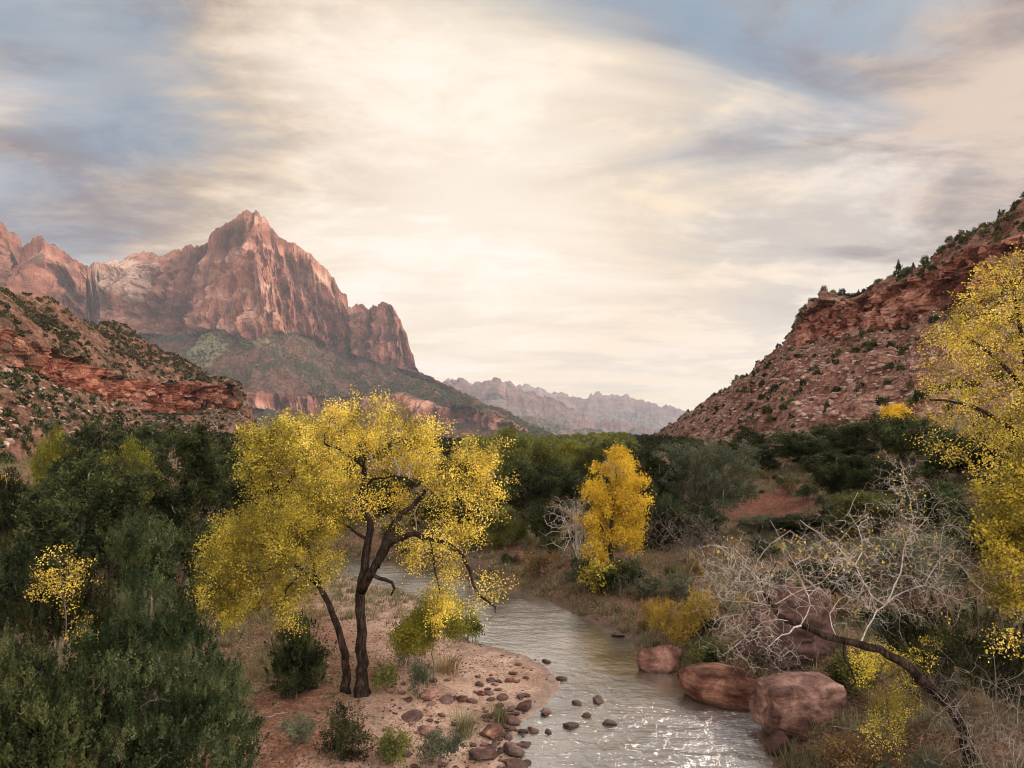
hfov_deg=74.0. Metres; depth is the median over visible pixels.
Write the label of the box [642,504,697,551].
juniper tree
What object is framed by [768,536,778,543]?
grass clump
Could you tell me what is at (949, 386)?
hillside bush
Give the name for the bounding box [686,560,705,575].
willow shrub
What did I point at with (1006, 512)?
cottonwood tree
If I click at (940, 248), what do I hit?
hillside pine
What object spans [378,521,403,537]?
leafy shrub
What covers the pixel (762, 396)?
hillside bush
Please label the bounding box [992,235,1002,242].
hillside bush
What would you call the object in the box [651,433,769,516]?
olive tree
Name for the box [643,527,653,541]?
leafy shrub
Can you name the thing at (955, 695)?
sagebrush
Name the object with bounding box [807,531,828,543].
sagebrush
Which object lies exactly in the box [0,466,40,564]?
juniper tree
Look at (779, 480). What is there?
juniper bush
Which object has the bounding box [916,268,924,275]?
hillside bush
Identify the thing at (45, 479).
juniper tree
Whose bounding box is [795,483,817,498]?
juniper bush
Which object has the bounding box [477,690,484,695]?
stone
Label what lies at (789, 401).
hillside bush
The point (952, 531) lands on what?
juniper tree
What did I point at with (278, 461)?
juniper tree
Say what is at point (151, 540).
juniper tree
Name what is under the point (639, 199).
sky
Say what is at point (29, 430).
hillside bush
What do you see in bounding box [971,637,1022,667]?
juniper bush
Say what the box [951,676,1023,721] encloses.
grass clump
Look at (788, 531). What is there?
juniper bush
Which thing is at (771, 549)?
juniper bush
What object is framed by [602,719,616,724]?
stone
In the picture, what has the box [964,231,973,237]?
hillside bush
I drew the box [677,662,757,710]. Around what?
boulder
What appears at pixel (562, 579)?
dry grass
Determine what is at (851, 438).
juniper tree
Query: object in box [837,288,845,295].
hillside pine
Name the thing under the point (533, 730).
stone
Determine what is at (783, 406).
hillside bush
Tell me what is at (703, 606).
leafy shrub
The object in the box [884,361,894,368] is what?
hillside bush
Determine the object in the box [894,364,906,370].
hillside bush
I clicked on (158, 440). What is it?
juniper tree
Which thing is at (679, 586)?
sagebrush
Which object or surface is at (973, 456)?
juniper tree
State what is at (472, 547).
juniper bush
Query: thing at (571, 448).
boxelder tree
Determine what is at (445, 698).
stone
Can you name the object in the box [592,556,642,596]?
juniper bush
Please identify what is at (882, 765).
sagebrush
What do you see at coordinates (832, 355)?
hillside scrub
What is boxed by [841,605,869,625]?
leafy shrub
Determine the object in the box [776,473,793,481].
grass clump
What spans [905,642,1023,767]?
bare shrub
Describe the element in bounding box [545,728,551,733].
stone
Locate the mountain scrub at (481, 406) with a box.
[168,329,560,435]
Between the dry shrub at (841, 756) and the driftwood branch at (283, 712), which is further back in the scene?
the driftwood branch at (283, 712)
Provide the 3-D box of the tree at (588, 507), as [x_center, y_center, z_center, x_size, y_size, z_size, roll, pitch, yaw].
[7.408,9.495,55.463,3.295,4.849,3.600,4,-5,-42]
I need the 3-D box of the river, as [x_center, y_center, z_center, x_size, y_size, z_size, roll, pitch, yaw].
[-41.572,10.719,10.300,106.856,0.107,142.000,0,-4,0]
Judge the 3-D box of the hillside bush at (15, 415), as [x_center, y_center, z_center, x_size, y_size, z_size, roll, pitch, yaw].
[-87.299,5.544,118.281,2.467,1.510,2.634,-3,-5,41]
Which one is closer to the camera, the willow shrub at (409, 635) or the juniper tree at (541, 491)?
the willow shrub at (409, 635)
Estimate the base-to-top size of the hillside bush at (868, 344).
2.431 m
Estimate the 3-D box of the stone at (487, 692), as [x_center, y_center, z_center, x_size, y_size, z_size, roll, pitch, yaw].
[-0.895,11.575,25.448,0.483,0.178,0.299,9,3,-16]
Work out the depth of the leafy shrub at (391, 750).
19.80 m
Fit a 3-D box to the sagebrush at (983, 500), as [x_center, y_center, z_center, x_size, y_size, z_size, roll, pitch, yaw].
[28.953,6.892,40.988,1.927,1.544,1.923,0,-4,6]
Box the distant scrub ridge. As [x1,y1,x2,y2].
[519,415,602,435]
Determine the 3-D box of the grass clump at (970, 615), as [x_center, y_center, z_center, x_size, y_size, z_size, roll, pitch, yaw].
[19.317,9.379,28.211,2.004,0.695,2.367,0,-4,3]
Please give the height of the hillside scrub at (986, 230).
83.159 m
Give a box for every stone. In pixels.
[386,687,394,692]
[401,709,423,721]
[406,696,412,702]
[418,725,438,736]
[419,687,438,698]
[427,701,435,705]
[439,694,453,703]
[457,695,467,701]
[466,698,477,703]
[469,748,498,759]
[475,681,483,686]
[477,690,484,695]
[479,723,503,739]
[482,713,492,718]
[484,689,493,694]
[487,677,494,682]
[490,743,497,748]
[497,693,508,699]
[503,742,525,757]
[504,733,512,739]
[505,677,513,682]
[505,715,520,725]
[506,758,527,767]
[515,700,531,711]
[517,693,525,698]
[518,729,527,732]
[521,741,530,747]
[523,759,531,765]
[527,726,538,733]
[540,707,552,715]
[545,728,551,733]
[563,722,579,728]
[572,700,581,705]
[581,712,591,717]
[593,695,603,703]
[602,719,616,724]
[611,633,624,636]
[799,735,806,740]
[808,738,818,742]
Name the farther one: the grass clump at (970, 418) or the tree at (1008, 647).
the grass clump at (970, 418)
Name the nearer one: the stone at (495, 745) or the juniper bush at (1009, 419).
the stone at (495, 745)
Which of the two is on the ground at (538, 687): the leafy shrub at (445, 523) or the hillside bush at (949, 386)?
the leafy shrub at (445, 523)
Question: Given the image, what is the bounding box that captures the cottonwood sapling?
[23,539,101,694]
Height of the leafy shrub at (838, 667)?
1.578 m
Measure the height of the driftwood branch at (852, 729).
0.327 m
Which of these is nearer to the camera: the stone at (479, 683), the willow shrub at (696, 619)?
the stone at (479, 683)
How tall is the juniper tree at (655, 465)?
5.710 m
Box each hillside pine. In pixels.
[20,434,28,448]
[822,399,829,412]
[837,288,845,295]
[894,260,903,275]
[919,255,928,263]
[936,244,945,253]
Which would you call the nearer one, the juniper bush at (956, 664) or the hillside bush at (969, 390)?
the juniper bush at (956, 664)
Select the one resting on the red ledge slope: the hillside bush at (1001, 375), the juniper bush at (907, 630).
the hillside bush at (1001, 375)
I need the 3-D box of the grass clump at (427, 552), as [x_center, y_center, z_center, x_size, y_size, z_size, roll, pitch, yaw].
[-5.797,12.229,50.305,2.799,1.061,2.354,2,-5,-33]
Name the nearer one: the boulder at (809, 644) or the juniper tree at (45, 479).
the boulder at (809, 644)
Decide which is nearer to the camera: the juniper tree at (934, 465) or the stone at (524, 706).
the stone at (524, 706)
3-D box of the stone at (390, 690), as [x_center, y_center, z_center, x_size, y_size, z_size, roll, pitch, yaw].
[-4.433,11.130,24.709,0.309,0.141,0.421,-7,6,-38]
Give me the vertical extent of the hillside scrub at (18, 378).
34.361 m
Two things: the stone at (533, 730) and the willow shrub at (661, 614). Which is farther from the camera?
the willow shrub at (661, 614)
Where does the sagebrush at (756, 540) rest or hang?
on the ground at (538, 687)
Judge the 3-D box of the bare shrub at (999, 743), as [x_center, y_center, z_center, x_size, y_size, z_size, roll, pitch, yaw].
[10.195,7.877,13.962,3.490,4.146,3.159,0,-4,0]
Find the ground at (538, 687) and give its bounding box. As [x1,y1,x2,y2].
[0,403,1023,767]
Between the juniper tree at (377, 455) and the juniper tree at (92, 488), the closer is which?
the juniper tree at (92, 488)
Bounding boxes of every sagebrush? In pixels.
[274,711,317,751]
[394,643,423,667]
[405,656,432,698]
[413,725,472,767]
[558,499,580,512]
[562,570,577,581]
[621,570,663,599]
[657,572,694,602]
[746,532,767,549]
[777,468,791,477]
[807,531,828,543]
[812,491,831,508]
[868,618,895,634]
[876,762,891,767]
[904,750,946,767]
[921,685,962,702]
[976,487,995,505]
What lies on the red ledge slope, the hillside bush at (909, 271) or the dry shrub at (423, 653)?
the hillside bush at (909, 271)
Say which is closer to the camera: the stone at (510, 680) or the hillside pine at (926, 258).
the stone at (510, 680)
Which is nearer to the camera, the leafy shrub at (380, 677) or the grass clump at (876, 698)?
the grass clump at (876, 698)
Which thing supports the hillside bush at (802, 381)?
on the red ledge slope
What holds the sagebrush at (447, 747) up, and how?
on the ground at (538, 687)
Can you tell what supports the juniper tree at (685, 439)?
on the ground at (538, 687)
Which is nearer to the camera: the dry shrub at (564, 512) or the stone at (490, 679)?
the stone at (490, 679)
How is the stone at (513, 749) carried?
on the ground at (538, 687)
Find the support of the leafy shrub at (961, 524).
on the ground at (538, 687)
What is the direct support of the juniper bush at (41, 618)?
on the ground at (538, 687)
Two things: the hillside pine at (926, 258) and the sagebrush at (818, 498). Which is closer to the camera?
the sagebrush at (818, 498)
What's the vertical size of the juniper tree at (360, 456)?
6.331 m
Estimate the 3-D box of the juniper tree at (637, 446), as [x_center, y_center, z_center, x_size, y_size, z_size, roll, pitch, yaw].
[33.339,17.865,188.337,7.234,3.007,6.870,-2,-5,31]
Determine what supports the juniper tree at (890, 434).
on the ground at (538, 687)
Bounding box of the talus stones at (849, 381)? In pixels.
[658,287,1023,441]
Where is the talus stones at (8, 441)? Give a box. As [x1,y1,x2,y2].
[0,367,252,457]
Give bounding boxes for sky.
[0,0,1023,410]
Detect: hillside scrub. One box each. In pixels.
[0,287,256,425]
[0,365,260,460]
[650,192,1023,435]
[657,287,1014,439]
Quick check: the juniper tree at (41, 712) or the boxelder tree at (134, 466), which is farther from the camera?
the boxelder tree at (134, 466)
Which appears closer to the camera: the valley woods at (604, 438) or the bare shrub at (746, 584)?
the bare shrub at (746, 584)
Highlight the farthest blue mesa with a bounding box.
[445,378,685,430]
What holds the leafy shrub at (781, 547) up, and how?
on the ground at (538, 687)
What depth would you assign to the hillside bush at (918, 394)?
91.84 m
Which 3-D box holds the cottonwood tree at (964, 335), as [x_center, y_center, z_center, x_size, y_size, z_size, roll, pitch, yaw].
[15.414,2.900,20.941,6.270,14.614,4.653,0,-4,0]
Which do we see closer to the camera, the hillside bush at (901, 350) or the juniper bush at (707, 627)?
the juniper bush at (707, 627)
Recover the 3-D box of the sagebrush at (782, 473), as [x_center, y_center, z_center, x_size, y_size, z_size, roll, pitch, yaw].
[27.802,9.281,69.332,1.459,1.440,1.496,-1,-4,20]
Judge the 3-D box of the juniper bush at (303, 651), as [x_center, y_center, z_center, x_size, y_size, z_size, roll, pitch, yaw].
[-7.957,10.060,25.221,2.671,3.566,2.317,-3,-5,41]
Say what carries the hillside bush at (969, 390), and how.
on the red ledge slope
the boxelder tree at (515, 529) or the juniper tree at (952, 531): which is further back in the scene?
the boxelder tree at (515, 529)
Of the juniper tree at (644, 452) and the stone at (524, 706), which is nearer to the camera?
the stone at (524, 706)
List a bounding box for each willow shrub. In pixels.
[384,586,489,685]
[636,621,648,630]
[638,598,666,630]
[646,595,697,645]
[677,583,719,636]
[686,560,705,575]
[732,591,753,609]
[749,563,765,574]
[838,523,868,535]
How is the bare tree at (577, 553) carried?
on the ground at (538, 687)
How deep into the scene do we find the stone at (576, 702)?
24.81 m
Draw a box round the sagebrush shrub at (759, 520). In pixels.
[731,513,777,530]
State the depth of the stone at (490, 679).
26.61 m
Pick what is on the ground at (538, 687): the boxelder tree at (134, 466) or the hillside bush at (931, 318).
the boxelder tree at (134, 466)
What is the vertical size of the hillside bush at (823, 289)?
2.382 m
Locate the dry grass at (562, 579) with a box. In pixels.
[0,395,1023,767]
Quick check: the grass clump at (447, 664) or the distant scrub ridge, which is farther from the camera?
the distant scrub ridge
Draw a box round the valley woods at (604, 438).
[461,431,639,460]
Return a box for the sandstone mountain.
[0,210,555,438]
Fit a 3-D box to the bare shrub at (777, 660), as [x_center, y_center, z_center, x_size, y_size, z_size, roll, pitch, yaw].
[9.567,10.198,24.760,2.214,2.770,2.416,-1,-4,17]
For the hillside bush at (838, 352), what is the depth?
175.58 m
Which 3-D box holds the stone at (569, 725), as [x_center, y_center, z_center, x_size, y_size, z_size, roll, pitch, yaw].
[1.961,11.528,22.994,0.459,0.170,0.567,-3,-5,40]
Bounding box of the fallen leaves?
[0,476,1023,767]
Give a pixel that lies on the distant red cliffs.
(509, 396)
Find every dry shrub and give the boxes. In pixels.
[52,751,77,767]
[417,635,436,656]
[518,548,561,577]
[560,508,572,516]
[755,469,767,477]
[780,481,796,494]
[806,725,880,767]
[822,545,843,558]
[831,592,864,624]
[896,514,928,534]
[904,598,924,614]
[962,699,994,718]
[992,598,1007,608]
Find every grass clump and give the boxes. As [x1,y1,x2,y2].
[420,648,469,677]
[423,544,440,556]
[437,697,491,738]
[482,696,517,725]
[685,548,713,563]
[721,595,745,610]
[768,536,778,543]
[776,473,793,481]
[845,680,915,716]
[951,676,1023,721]
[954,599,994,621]
[959,412,974,420]
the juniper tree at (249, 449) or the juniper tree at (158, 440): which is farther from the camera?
the juniper tree at (249, 449)
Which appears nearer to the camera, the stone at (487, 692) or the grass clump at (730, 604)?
the stone at (487, 692)
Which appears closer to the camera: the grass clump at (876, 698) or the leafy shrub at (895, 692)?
the leafy shrub at (895, 692)
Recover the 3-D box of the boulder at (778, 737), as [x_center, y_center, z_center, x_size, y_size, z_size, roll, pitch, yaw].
[8.216,11.184,21.081,0.731,0.858,0.595,0,-4,0]
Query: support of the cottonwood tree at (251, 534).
on the ground at (538, 687)
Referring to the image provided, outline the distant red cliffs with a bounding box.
[442,377,659,434]
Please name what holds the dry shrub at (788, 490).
on the ground at (538, 687)
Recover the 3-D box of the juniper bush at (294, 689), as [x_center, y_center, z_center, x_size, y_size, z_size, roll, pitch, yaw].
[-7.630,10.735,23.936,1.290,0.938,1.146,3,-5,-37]
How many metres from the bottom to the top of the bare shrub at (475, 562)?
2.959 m
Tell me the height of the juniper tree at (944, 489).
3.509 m
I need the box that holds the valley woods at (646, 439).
[104,430,702,456]
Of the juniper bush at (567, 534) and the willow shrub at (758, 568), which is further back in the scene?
the juniper bush at (567, 534)
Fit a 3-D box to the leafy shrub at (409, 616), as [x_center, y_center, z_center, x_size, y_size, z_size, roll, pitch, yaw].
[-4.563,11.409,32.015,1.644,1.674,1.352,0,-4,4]
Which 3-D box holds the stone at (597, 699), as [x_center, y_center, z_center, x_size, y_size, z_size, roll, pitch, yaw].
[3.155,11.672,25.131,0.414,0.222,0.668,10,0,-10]
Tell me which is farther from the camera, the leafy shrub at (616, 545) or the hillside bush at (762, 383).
the hillside bush at (762, 383)
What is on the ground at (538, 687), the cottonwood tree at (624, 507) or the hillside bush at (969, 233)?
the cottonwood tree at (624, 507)
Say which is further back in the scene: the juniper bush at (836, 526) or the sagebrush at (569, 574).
the juniper bush at (836, 526)
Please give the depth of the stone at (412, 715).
22.82 m
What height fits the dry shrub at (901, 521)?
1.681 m
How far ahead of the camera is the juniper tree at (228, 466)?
66.94 m
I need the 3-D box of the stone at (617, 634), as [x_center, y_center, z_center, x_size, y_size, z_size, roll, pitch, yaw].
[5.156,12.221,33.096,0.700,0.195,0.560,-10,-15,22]
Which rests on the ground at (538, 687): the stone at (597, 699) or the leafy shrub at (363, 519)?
the leafy shrub at (363, 519)
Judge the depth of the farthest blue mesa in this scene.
10672.44 m
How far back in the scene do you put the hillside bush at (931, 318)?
157.85 m
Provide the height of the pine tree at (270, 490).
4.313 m
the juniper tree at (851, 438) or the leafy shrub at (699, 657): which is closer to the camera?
the leafy shrub at (699, 657)
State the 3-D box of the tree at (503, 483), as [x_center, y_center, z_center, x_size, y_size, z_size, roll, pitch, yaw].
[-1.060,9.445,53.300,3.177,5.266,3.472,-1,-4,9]
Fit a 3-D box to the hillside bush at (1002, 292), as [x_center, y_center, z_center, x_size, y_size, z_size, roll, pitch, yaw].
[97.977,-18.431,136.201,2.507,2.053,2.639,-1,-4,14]
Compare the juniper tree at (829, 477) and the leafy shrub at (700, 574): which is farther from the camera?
the juniper tree at (829, 477)
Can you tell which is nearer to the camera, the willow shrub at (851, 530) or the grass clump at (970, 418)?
the willow shrub at (851, 530)
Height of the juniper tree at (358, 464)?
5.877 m
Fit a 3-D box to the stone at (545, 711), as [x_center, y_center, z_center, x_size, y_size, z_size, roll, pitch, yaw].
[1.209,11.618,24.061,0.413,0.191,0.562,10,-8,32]
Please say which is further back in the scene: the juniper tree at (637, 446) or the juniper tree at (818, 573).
the juniper tree at (637, 446)
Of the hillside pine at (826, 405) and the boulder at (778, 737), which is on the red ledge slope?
the hillside pine at (826, 405)
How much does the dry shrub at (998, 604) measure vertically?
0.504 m
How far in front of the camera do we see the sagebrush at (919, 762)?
17.54 m
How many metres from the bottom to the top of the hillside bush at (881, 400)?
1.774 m
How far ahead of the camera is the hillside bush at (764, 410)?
153.54 m
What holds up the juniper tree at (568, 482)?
on the ground at (538, 687)
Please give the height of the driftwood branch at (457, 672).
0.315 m
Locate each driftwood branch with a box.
[249,710,292,721]
[446,665,473,673]
[833,724,874,733]
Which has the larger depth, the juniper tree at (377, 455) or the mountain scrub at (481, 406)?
the mountain scrub at (481, 406)
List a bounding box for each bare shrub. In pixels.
[452,546,489,583]
[641,503,735,575]
[707,546,798,609]
[743,631,804,678]
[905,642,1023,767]
[910,655,1023,767]
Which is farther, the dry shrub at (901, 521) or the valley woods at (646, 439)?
the valley woods at (646, 439)
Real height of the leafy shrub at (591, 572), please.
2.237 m
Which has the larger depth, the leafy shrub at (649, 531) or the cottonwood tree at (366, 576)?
the leafy shrub at (649, 531)
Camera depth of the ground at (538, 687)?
29.28 m
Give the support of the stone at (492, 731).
on the ground at (538, 687)
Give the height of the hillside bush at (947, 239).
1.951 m
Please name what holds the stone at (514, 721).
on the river
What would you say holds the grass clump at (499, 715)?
on the ground at (538, 687)
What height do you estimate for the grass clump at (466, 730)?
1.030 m
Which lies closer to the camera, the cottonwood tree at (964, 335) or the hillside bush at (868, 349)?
the cottonwood tree at (964, 335)
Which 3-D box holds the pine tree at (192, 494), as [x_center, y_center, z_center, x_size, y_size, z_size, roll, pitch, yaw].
[-19.104,7.406,40.633,5.905,10.561,5.404,-3,-5,36]
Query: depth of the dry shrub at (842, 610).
30.29 m
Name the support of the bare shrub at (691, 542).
on the ground at (538, 687)
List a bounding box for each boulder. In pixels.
[514,551,523,562]
[635,645,681,673]
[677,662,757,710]
[732,582,841,667]
[749,671,852,737]
[765,730,790,755]
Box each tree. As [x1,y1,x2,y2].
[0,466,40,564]
[0,492,61,565]
[0,537,66,645]
[0,604,111,767]
[4,448,165,591]
[14,466,90,559]
[25,421,80,490]
[40,553,275,767]
[43,410,152,490]
[88,451,150,573]
[98,432,163,511]
[102,501,189,620]
[116,420,184,484]
[137,420,238,586]
[165,517,241,615]
[178,438,241,479]
[183,475,358,693]
[208,450,265,512]
[214,471,295,563]
[226,405,369,577]
[228,444,256,469]
[253,442,284,472]
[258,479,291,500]
[281,384,521,697]
[298,481,370,520]
[325,444,367,479]
[343,447,370,480]
[352,469,423,516]
[372,450,391,460]
[396,489,474,527]
[430,450,491,491]
[441,447,461,457]
[447,474,500,524]
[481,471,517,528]
[481,503,531,549]
[490,420,536,495]
[498,456,562,519]
[520,500,569,548]
[527,434,573,477]
[533,462,588,508]
[541,490,605,562]
[551,440,590,468]
[569,443,611,481]
[572,440,656,567]
[580,471,616,524]
[594,442,615,460]
[624,445,666,475]
[625,443,643,448]
[628,455,692,505]
[632,479,679,532]
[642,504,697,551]
[644,444,667,454]
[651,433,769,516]
[662,434,713,464]
[674,501,729,543]
[688,449,997,767]
[708,427,782,472]
[758,428,828,467]
[764,512,827,532]
[786,558,882,599]
[796,449,876,497]
[806,419,882,460]
[820,488,903,533]
[840,455,917,499]
[852,528,969,601]
[861,411,948,467]
[877,399,916,452]
[885,479,980,533]
[902,243,1023,484]
[908,429,989,481]
[931,519,1023,555]
[941,613,1023,741]
[956,422,1023,622]
[956,427,1023,481]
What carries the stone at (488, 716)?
on the ground at (538, 687)
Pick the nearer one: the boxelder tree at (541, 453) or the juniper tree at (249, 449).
the boxelder tree at (541, 453)
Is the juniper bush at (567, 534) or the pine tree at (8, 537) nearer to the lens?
the pine tree at (8, 537)
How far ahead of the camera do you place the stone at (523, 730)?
22.53 m
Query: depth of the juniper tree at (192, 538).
34.71 m
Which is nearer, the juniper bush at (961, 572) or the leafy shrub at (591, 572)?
the juniper bush at (961, 572)
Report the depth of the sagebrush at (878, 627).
27.60 m
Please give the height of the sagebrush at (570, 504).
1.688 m
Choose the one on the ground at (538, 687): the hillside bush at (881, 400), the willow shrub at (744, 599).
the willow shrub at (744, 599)
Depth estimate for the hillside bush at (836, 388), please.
140.43 m
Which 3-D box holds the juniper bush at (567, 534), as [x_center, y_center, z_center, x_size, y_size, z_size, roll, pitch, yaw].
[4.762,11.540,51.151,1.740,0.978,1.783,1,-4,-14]
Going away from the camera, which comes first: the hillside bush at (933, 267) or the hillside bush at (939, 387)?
the hillside bush at (939, 387)
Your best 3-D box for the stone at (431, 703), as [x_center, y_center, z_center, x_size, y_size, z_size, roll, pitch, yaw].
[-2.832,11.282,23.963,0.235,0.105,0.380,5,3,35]
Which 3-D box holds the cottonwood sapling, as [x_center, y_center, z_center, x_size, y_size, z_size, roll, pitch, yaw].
[-14.406,7.968,22.061,2.779,5.826,1.732,0,-4,0]
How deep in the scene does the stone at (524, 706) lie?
24.21 m
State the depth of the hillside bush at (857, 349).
164.64 m
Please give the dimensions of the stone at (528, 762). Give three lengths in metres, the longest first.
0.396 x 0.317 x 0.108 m
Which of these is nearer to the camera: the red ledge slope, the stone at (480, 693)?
the stone at (480, 693)
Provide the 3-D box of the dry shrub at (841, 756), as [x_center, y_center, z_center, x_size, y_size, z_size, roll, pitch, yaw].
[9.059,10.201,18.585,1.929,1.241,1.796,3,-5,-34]
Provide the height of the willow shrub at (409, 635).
4.054 m
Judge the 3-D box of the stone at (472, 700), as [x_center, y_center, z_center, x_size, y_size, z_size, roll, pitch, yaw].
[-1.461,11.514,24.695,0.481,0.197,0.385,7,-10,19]
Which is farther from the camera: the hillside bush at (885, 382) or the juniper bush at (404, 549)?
the hillside bush at (885, 382)
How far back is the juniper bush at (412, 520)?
59.09 m
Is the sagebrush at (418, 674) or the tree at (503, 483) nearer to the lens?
the sagebrush at (418, 674)
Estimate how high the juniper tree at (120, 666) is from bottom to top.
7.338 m
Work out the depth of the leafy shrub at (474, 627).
32.30 m
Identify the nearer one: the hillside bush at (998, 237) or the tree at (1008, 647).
the tree at (1008, 647)
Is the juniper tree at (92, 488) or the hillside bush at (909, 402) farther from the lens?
the hillside bush at (909, 402)
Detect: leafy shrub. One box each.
[355,510,370,522]
[368,663,399,693]
[372,725,416,767]
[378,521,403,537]
[399,607,423,627]
[434,519,456,533]
[457,612,484,642]
[575,557,623,593]
[599,538,619,551]
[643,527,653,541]
[663,566,675,573]
[682,594,720,619]
[683,635,729,662]
[687,530,707,545]
[695,569,705,576]
[774,540,786,550]
[816,576,844,599]
[820,650,886,694]
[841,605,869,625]
[844,633,951,766]
[921,416,932,423]
[942,515,968,531]
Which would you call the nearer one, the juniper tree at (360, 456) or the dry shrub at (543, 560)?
the dry shrub at (543, 560)
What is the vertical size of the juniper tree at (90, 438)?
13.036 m
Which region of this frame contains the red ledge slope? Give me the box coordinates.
[654,197,1023,441]
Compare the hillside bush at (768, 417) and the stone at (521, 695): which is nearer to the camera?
the stone at (521, 695)
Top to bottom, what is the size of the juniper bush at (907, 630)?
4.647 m
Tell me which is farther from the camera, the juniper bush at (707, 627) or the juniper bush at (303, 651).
the juniper bush at (707, 627)
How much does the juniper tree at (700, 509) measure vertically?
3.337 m
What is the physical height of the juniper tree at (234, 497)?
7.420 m
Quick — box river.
[259,553,778,767]
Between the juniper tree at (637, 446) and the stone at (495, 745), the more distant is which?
the juniper tree at (637, 446)
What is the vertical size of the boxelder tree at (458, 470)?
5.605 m
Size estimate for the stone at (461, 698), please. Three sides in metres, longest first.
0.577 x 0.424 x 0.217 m
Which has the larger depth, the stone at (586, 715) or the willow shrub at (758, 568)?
the willow shrub at (758, 568)
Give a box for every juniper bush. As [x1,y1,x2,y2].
[0,548,123,679]
[263,607,337,692]
[275,675,314,699]
[313,692,375,765]
[392,541,412,554]
[409,519,419,525]
[460,533,485,551]
[501,553,513,562]
[539,527,558,553]
[565,530,586,541]
[568,554,592,588]
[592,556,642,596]
[688,616,724,636]
[702,653,721,662]
[750,542,781,557]
[766,570,792,584]
[772,521,800,537]
[774,476,789,485]
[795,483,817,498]
[818,504,837,516]
[823,517,855,532]
[853,602,902,628]
[874,592,1023,710]
[916,638,973,673]
[934,526,962,544]
[955,567,967,579]
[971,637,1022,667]
[975,410,992,422]
[1003,414,1016,424]
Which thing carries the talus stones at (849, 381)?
on the red ledge slope
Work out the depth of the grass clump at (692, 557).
42.33 m
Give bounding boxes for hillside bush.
[0,451,14,464]
[3,412,17,418]
[20,425,32,433]
[757,393,765,399]
[758,380,765,386]
[761,404,772,413]
[765,415,773,421]
[779,403,787,409]
[786,396,794,405]
[799,379,805,385]
[820,285,827,291]
[831,386,841,391]
[834,348,842,355]
[850,346,860,352]
[863,347,872,352]
[866,338,877,346]
[875,396,888,405]
[882,379,891,384]
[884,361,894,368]
[885,341,895,347]
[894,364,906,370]
[896,345,908,354]
[904,267,913,274]
[904,394,917,404]
[912,387,928,401]
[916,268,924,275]
[927,314,939,322]
[928,264,937,270]
[928,385,944,393]
[942,402,957,411]
[944,236,952,242]
[946,380,962,388]
[958,236,968,243]
[961,386,978,395]
[963,378,982,386]
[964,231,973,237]
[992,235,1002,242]
[996,288,1007,294]
[996,373,1006,381]
[1004,332,1023,343]
[1009,200,1020,208]
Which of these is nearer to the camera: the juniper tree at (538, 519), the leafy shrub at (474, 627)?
the leafy shrub at (474, 627)
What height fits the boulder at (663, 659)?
1.380 m
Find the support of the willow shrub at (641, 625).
on the ground at (538, 687)
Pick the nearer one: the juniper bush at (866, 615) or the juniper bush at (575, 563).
the juniper bush at (866, 615)
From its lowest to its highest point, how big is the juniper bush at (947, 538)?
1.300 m
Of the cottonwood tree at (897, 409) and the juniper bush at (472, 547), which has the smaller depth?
the juniper bush at (472, 547)
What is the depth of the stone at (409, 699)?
24.01 m
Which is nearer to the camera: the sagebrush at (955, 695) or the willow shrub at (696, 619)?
the sagebrush at (955, 695)
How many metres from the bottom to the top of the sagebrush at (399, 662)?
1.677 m
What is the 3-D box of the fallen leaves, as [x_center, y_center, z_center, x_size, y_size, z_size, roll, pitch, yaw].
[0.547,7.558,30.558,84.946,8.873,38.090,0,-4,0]
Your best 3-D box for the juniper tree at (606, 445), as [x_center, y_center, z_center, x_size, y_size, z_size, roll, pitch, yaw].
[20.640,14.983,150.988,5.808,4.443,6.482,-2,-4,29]
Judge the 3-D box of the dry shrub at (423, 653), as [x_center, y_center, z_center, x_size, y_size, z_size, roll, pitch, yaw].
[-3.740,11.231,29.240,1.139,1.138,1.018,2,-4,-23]
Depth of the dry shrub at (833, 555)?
39.74 m
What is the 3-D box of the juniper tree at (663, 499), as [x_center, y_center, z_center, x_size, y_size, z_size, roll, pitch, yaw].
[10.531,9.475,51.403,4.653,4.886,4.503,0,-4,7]
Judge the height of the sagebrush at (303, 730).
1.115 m
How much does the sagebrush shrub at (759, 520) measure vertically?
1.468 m
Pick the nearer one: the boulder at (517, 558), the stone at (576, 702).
the stone at (576, 702)
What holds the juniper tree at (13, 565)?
on the ground at (538, 687)
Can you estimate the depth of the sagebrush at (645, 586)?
37.36 m
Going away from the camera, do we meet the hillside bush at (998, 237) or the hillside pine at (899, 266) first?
the hillside bush at (998, 237)
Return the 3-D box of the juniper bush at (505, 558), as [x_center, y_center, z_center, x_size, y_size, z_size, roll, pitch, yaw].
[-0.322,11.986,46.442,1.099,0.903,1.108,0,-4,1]
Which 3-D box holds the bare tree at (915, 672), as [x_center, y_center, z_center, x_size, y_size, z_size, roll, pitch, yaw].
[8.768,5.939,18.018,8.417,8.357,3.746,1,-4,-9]
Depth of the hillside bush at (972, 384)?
93.36 m

